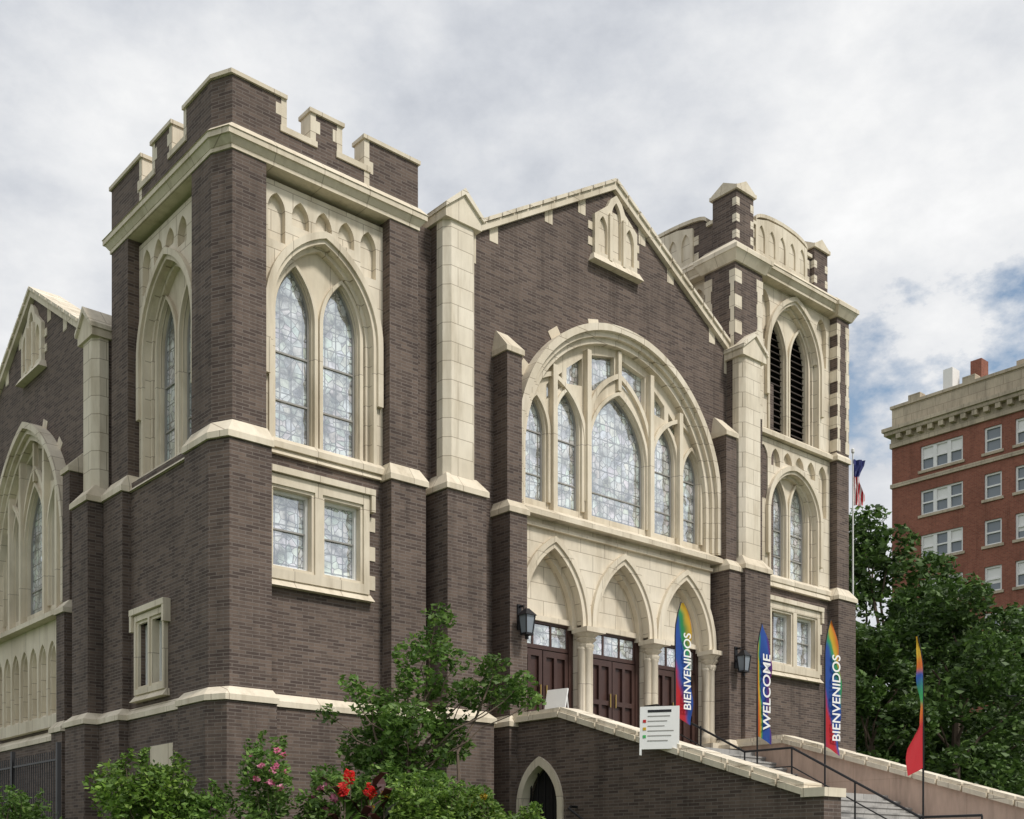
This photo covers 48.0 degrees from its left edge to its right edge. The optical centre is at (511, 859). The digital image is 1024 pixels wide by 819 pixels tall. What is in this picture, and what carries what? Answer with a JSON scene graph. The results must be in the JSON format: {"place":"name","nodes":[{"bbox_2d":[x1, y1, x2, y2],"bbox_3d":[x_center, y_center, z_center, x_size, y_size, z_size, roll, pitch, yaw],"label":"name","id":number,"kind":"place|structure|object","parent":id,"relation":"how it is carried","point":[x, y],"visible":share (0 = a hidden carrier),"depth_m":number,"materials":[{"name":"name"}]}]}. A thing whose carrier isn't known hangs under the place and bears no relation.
{"place":"outdoors","nodes":[
{"label":"outdoors","id":0,"kind":"place"},
{"bbox_2d":[0,0,1023,686],"label":"sky","id":1,"kind":"structure","parent":0,"point":[889,134],"materials":[{"name":"white"}]},
{"bbox_3d":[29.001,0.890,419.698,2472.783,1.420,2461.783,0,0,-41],"label":"ground","id":2,"kind":"structure","parent":0,"visible":0},
{"bbox_2d":[0,742,60,818],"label":"iron fence","id":3,"kind":"object","parent":2,"relation":"on","point":[14,766],"visible":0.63,"depth_m":23.28,"materials":[{"name":"black metal"}]},
{"bbox_2d":[0,784,61,818],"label":"garden shrub","id":4,"kind":"object","parent":2,"relation":"on","point":[22,809],"visible":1,"depth_m":16.78,"materials":[{"name":"green plant"}]},
{"bbox_2d":[82,747,198,818],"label":"garden shrub","id":5,"kind":"object","parent":2,"relation":"on","point":[139,796],"visible":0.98,"depth_m":16.70,"materials":[{"name":"green plant"}]},
{"bbox_2d":[172,778,242,818],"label":"garden shrub","id":6,"kind":"object","parent":2,"relation":"on","point":[204,803],"visible":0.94,"depth_m":16.89,"materials":[{"name":"green plant"}]},
{"bbox_2d":[235,730,294,818],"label":"rose bush","id":7,"kind":"object","parent":2,"relation":"on","point":[263,772],"visible":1,"depth_m":16.89,"materials":[{"name":"green plant"}]},
{"bbox_2d":[292,769,342,818],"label":"rose bush","id":8,"kind":"object","parent":2,"relation":"on","point":[313,805],"visible":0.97,"depth_m":16.97,"materials":[{"name":"green plant"}]},
{"bbox_2d":[315,769,397,818],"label":"canna lily","id":9,"kind":"object","parent":2,"relation":"on","point":[371,794],"visible":0.99,"depth_m":16.95,"materials":[{"name":"red plant"}]},
{"bbox_2d":[380,768,468,818],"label":"garden shrub","id":10,"kind":"object","parent":2,"relation":"on","point":[432,806],"visible":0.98,"depth_m":16.86,"materials":[{"name":"green plant"}]},
{"bbox_2d":[308,602,546,818],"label":"ornamental tree","id":11,"kind":"object","parent":2,"relation":"on","point":[393,763],"visible":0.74,"depth_m":19.92,"materials":[{"name":"green plant"}]},
{"bbox_2d":[0,67,858,818],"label":"stone trimmed brick church","id":12,"kind":"structure","parent":2,"relation":"on","point":[294,425],"depth_m":26.02,"materials":[{"name":"brown brick"}]},
{"bbox_2d":[134,472,819,695],"bbox_3d":[0.615,-5.635,30.105,20.054,4.170,3.903,0,0,-41],"label":"low window frame","id":13,"kind":"structure","parent":12,"relation":"in","point":[317,494],"depth_m":24.26,"materials":[{"name":"stone"}]},
{"bbox_2d":[527,648,694,744],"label":"doors","id":14,"kind":"structure","parent":12,"relation":"in","point":[541,655],"depth_m":29.79,"materials":[{"name":"brown wood"}]},
{"bbox_2d":[439,782,506,818],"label":"garden shrub","id":15,"kind":"object","parent":2,"relation":"on","point":[457,788],"visible":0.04,"depth_m":18.50,"materials":[{"name":"green plant"}]},
{"bbox_2d":[454,784,507,818],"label":"garden shrub","id":16,"kind":"object","parent":2,"relation":"on","point":[485,809],"visible":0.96,"depth_m":16.83,"materials":[{"name":"green plant"}]},
{"bbox_2d":[504,801,544,818],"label":"garden shrub","id":17,"kind":"object","parent":2,"relation":"on","point":[533,812],"visible":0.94,"depth_m":20.10,"materials":[{"name":"green plant"}]},
{"bbox_2d":[513,707,1023,818],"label":"entrance staircase","id":18,"kind":"structure","parent":2,"relation":"on","point":[591,765],"depth_m":24.82,"materials":[{"name":"concrete"}]},
{"bbox_2d":[532,770,556,818],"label":"undercroft door","id":19,"kind":"structure","parent":18,"relation":"in","point":[542,778],"depth_m":26.07,"materials":[{"name":"brown wood"}]},
{"bbox_2d":[545,688,568,708],"bbox_3d":[1.152,-3.431,27.274,0.600,1.128,0.536,0,-14,39],"label":"sandwich board sign","id":20,"kind":"object","parent":18,"relation":"on","point":[555,698],"visible":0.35,"depth_m":27.11,"materials":[{"name":"white paint"}]},
{"bbox_2d":[567,805,583,818],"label":"stair handrail","id":21,"kind":"object","parent":18,"relation":"attached to","point":[573,812],"visible":1,"depth_m":24.34,"materials":[{"name":"black metal"}]},
{"bbox_2d":[639,706,679,755],"bbox_3d":[2.929,-2.568,22.821,0.782,0.982,0.063,0,-6,14],"label":"poster sign","id":22,"kind":"object","parent":18,"relation":"attached to","point":[659,727],"visible":1,"depth_m":22.81,"materials":[{"name":"white paint"}]},
{"bbox_2d":[674,602,692,724],"bbox_3d":[3.822,-4.029,26.198,0.657,3.733,0.655,0,0,4],"label":"feather banner","id":23,"kind":"object","parent":18,"relation":"on","point":[683,698],"visible":0.91,"depth_m":26.26,"materials":[{"name":"fabric"}]},
{"bbox_2d":[756,623,771,763],"bbox_3d":[6.107,-3.994,28.199,0.656,3.663,0.649,0,0,1],"label":"feather banner","id":24,"kind":"object","parent":18,"relation":"on","point":[763,690],"visible":0.96,"depth_m":28.24,"materials":[{"name":"fabric"}]},
{"bbox_2d":[644,704,982,818],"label":"stair handrail","id":25,"kind":"object","parent":18,"relation":"on","point":[846,777],"visible":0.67,"depth_m":24.97,"materials":[{"name":"black metal"}]},
{"bbox_2d":[824,619,841,786],"bbox_3d":[7.387,-3.609,26.775,0.647,4.013,0.655,0,0,9],"label":"feather banner","id":26,"kind":"object","parent":18,"relation":"on","point":[832,695],"visible":0.96,"depth_m":26.80,"materials":[{"name":"fabric"}]},
{"bbox_2d":[906,636,923,818],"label":"feather banner","id":27,"kind":"object","parent":18,"relation":"on","point":[915,757],"visible":1,"depth_m":24.48,"materials":[{"name":"fabric"}]},
{"bbox_2d":[851,448,864,594],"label":"flagpole","id":28,"kind":"object","parent":2,"relation":"on","point":[858,497],"visible":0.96,"depth_m":40.15,"materials":[{"name":"silver metal"}]},
{"bbox_2d":[856,622,940,764],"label":"shade tree","id":29,"kind":"object","parent":2,"relation":"on","point":[872,647],"visible":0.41,"depth_m":41.52,"materials":[{"name":"green plant"}]},
{"bbox_2d":[849,504,985,779],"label":"shade tree","id":30,"kind":"object","parent":2,"relation":"on","point":[869,555],"visible":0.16,"depth_m":47.67,"materials":[{"name":"green plant"}]},
{"bbox_2d":[856,571,1023,795],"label":"shade tree","id":31,"kind":"object","parent":2,"relation":"on","point":[954,616],"visible":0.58,"depth_m":42.41,"materials":[{"name":"green plant"}]},
{"bbox_2d":[894,621,1018,776],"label":"shade tree","id":32,"kind":"object","parent":2,"relation":"on","point":[989,712],"depth_m":61.22,"materials":[{"name":"green plant"}]},
{"bbox_2d":[892,410,1023,730],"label":"brick wall","id":33,"kind":"structure","parent":2,"relation":"on","point":[973,516],"depth_m":77.37,"materials":[{"name":"red brick"}]},
{"bbox_2d":[918,442,1023,599],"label":"window sills","id":34,"kind":"structure","parent":33,"relation":"attached to","point":[982,501],"depth_m":76.69,"materials":[{"name":"beige stone"}]},
{"bbox_2d":[921,418,1023,727],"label":"window frames","id":35,"kind":"structure","parent":33,"relation":"in","point":[935,500],"depth_m":78.38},
{"bbox_2d":[924,420,1023,610],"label":"blinds","id":36,"kind":"object","parent":35,"relation":"attached to","point":[957,534],"visible":0.32,"depth_m":78.49,"materials":[{"name":"white fabric"}]},
{"bbox_2d":[924,427,1023,623],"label":"window glass","id":37,"kind":"object","parent":35,"relation":"in","point":[992,492],"visible":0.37,"depth_m":76.81,"materials":[{"name":"grey glass"}]},
{"bbox_2d":[940,602,1023,780],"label":"shade tree","id":38,"kind":"object","parent":2,"relation":"on","point":[994,626],"visible":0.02,"depth_m":54.63,"materials":[{"name":"green plant"}]},
{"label":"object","id":39,"kind":"object","parent":2,"relation":"on","visible":0},
{"bbox_2d":[943,367,959,388],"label":"roof chimney","id":40,"kind":"object","parent":39,"relation":"on","point":[951,376],"visible":0.36,"depth_m":80.89,"materials":[{"name":"white paint"}]},
{"bbox_2d":[881,385,1023,489],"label":"belt course","id":41,"kind":"object","parent":39,"relation":"on","point":[968,407],"visible":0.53,"depth_m":77.94,"materials":[{"name":"beige stone"}]},
{"bbox_2d":[890,363,1023,425],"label":"parapet","id":42,"kind":"structure","parent":41,"relation":"on","point":[972,387],"depth_m":78.12,"materials":[{"name":"beige stone"}]},
{"bbox_2d":[891,398,1023,442],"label":"frieze","id":43,"kind":"object","parent":41,"relation":"on","point":[959,420],"visible":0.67,"depth_m":78.11,"materials":[{"name":"beige stone"}]},
{"bbox_2d":[896,394,1023,439],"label":"dentils","id":44,"kind":"object","parent":41,"relation":"on","point":[964,415],"visible":1,"depth_m":77.73,"materials":[{"name":"beige stone"}]},
{"bbox_2d":[970,358,987,376],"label":"roof chimney","id":45,"kind":"object","parent":39,"relation":"on","point":[979,366],"visible":0.36,"depth_m":80.35,"materials":[{"name":"red brick"}]},
{"bbox_2d":[1016,359,1023,364],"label":"roof chimney","id":46,"kind":"object","parent":39,"relation":"on","point":[1021,361],"visible":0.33,"depth_m":79.03,"materials":[{"name":"beige stone"}]}
]}

